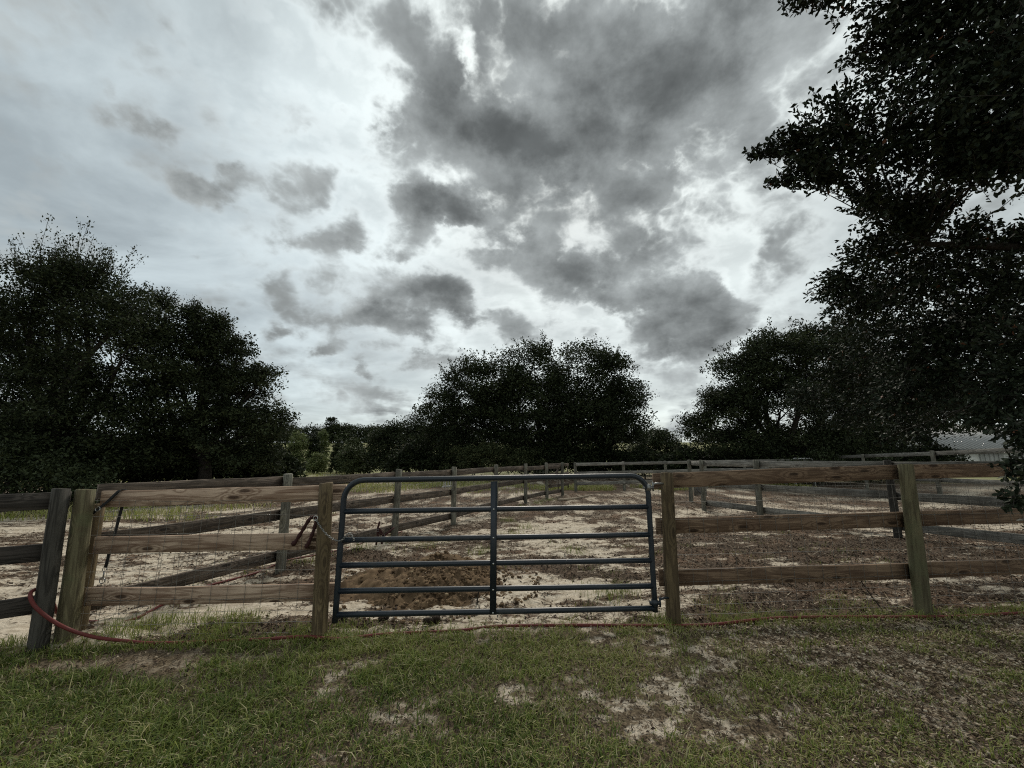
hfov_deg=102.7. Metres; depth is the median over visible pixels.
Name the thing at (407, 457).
shrub
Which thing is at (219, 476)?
shrub
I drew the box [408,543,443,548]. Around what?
stick
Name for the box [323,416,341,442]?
pine tree
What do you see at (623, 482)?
back fence
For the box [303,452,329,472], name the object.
bush
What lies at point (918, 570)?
board fence
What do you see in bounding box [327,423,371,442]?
distant tree
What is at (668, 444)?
bush
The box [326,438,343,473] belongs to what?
tree
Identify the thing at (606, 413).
oak tree
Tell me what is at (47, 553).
old fence
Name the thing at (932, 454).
paddock fence
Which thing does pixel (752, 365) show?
oak tree
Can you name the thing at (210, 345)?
oak tree
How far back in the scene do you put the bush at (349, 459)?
40.22 m
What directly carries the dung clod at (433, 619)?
on the ground at (600, 546)
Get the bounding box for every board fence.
[52,482,346,643]
[652,463,1023,623]
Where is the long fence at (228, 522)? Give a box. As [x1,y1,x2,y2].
[79,462,563,630]
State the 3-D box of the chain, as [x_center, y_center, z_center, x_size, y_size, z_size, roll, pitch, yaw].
[-1.571,1.276,3.615,0.376,0.226,0.024,1,-10,-3]
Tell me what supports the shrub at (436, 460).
on the ground at (600, 546)
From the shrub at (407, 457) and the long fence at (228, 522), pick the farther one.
the shrub at (407, 457)
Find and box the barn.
[896,424,1023,461]
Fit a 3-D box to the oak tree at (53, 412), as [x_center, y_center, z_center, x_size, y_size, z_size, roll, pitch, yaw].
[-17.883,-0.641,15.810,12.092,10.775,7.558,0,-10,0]
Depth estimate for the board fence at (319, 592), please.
3.64 m
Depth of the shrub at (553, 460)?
30.92 m
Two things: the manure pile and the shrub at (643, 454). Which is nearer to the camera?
the manure pile
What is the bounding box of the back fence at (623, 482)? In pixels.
[574,459,823,490]
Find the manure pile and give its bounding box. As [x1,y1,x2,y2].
[330,550,540,624]
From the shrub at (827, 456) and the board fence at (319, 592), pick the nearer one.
the board fence at (319, 592)
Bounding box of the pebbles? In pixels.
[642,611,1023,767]
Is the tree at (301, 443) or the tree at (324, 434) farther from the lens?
the tree at (324, 434)
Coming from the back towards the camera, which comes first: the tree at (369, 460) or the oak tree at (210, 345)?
the tree at (369, 460)
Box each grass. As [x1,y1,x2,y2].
[0,471,816,521]
[0,497,1023,767]
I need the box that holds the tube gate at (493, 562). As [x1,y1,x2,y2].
[332,473,668,623]
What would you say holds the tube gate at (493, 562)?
attached to the board fence at (918, 570)
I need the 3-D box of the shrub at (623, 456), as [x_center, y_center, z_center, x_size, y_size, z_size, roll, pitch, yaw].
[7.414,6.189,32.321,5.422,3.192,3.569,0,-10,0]
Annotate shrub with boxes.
[0,438,124,504]
[103,429,196,482]
[147,436,250,480]
[214,445,308,478]
[380,441,437,472]
[414,443,479,475]
[438,438,551,475]
[518,444,573,474]
[550,440,604,473]
[580,443,638,471]
[626,446,669,478]
[654,443,722,472]
[683,445,752,468]
[734,449,773,467]
[754,443,893,485]
[835,446,903,482]
[872,446,930,480]
[896,441,973,461]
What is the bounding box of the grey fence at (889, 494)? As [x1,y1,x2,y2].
[687,460,1023,551]
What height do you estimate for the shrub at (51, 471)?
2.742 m
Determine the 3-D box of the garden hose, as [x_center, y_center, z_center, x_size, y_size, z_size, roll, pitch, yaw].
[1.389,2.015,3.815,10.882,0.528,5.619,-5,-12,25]
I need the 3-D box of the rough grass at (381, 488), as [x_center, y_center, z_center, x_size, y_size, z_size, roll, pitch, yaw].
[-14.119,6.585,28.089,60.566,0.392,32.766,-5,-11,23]
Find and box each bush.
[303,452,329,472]
[334,443,373,474]
[624,426,700,469]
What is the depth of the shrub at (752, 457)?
26.63 m
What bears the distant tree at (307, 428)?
on the ground at (600, 546)
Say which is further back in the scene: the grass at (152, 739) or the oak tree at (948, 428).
the oak tree at (948, 428)
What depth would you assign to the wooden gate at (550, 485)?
17.58 m
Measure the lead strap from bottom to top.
0.827 m
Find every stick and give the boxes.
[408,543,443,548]
[849,557,881,608]
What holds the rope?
hanging from the board fence at (319, 592)
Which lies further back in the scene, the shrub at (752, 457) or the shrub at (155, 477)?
the shrub at (752, 457)
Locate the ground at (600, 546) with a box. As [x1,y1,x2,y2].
[0,442,1023,767]
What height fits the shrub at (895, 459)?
3.114 m
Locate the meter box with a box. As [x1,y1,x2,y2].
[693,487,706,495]
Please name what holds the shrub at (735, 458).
on the ground at (600, 546)
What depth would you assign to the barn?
45.19 m
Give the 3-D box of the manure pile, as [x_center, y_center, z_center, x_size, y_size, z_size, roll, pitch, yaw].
[-1.005,2.363,5.057,2.772,0.367,2.563,0,-10,0]
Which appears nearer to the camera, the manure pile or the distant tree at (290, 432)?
the manure pile
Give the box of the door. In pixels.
[965,454,979,460]
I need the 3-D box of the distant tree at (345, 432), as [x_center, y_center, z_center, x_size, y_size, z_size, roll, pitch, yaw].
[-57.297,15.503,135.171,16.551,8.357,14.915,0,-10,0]
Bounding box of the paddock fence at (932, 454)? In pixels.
[816,447,1023,493]
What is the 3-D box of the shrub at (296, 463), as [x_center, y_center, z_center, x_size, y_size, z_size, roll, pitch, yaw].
[-11.543,4.000,19.270,4.112,2.691,3.218,0,-10,0]
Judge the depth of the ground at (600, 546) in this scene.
3.92 m
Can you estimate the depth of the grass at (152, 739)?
2.58 m
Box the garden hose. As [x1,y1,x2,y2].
[28,531,1023,644]
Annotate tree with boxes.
[0,213,201,500]
[80,283,302,482]
[273,423,313,442]
[283,422,328,440]
[286,429,311,469]
[305,433,324,461]
[315,421,361,442]
[318,428,331,465]
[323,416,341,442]
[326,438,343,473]
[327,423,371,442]
[334,437,364,473]
[354,424,384,441]
[362,445,379,473]
[363,410,453,472]
[400,329,659,474]
[671,316,917,484]
[742,0,1023,529]
[811,348,985,448]
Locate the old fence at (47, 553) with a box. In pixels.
[0,488,71,653]
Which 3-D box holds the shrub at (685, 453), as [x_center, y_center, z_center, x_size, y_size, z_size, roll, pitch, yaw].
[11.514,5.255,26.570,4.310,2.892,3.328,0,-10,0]
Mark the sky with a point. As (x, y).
(375, 191)
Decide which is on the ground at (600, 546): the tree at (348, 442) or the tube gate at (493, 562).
the tree at (348, 442)
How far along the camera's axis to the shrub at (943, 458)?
29.50 m
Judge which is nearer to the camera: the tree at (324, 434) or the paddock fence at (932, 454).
the paddock fence at (932, 454)
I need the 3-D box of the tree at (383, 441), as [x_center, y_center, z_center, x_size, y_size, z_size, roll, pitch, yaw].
[-9.212,5.833,40.075,10.967,6.719,7.983,0,-10,0]
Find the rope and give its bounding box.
[291,515,316,547]
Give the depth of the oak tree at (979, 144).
4.00 m
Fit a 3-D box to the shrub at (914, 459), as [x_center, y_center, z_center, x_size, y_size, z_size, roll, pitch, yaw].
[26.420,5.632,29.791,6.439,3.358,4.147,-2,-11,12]
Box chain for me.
[313,516,354,541]
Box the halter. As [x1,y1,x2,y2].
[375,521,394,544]
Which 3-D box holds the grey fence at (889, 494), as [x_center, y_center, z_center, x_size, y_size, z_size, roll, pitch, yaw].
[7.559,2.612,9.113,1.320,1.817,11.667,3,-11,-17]
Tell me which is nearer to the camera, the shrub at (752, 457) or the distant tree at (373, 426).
the shrub at (752, 457)
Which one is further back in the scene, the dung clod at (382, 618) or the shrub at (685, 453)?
the shrub at (685, 453)
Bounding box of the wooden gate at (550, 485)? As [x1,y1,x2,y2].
[548,463,568,488]
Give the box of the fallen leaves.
[0,493,1023,767]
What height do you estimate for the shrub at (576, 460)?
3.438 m
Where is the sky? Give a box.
[0,0,1023,441]
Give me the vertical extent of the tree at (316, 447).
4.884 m
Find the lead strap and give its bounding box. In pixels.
[93,489,126,583]
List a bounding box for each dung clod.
[378,617,388,621]
[423,616,440,624]
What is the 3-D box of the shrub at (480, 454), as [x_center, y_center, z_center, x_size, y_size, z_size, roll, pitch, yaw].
[-1.344,5.768,30.901,8.930,3.479,4.944,0,-10,0]
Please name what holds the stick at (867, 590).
on the ground at (600, 546)

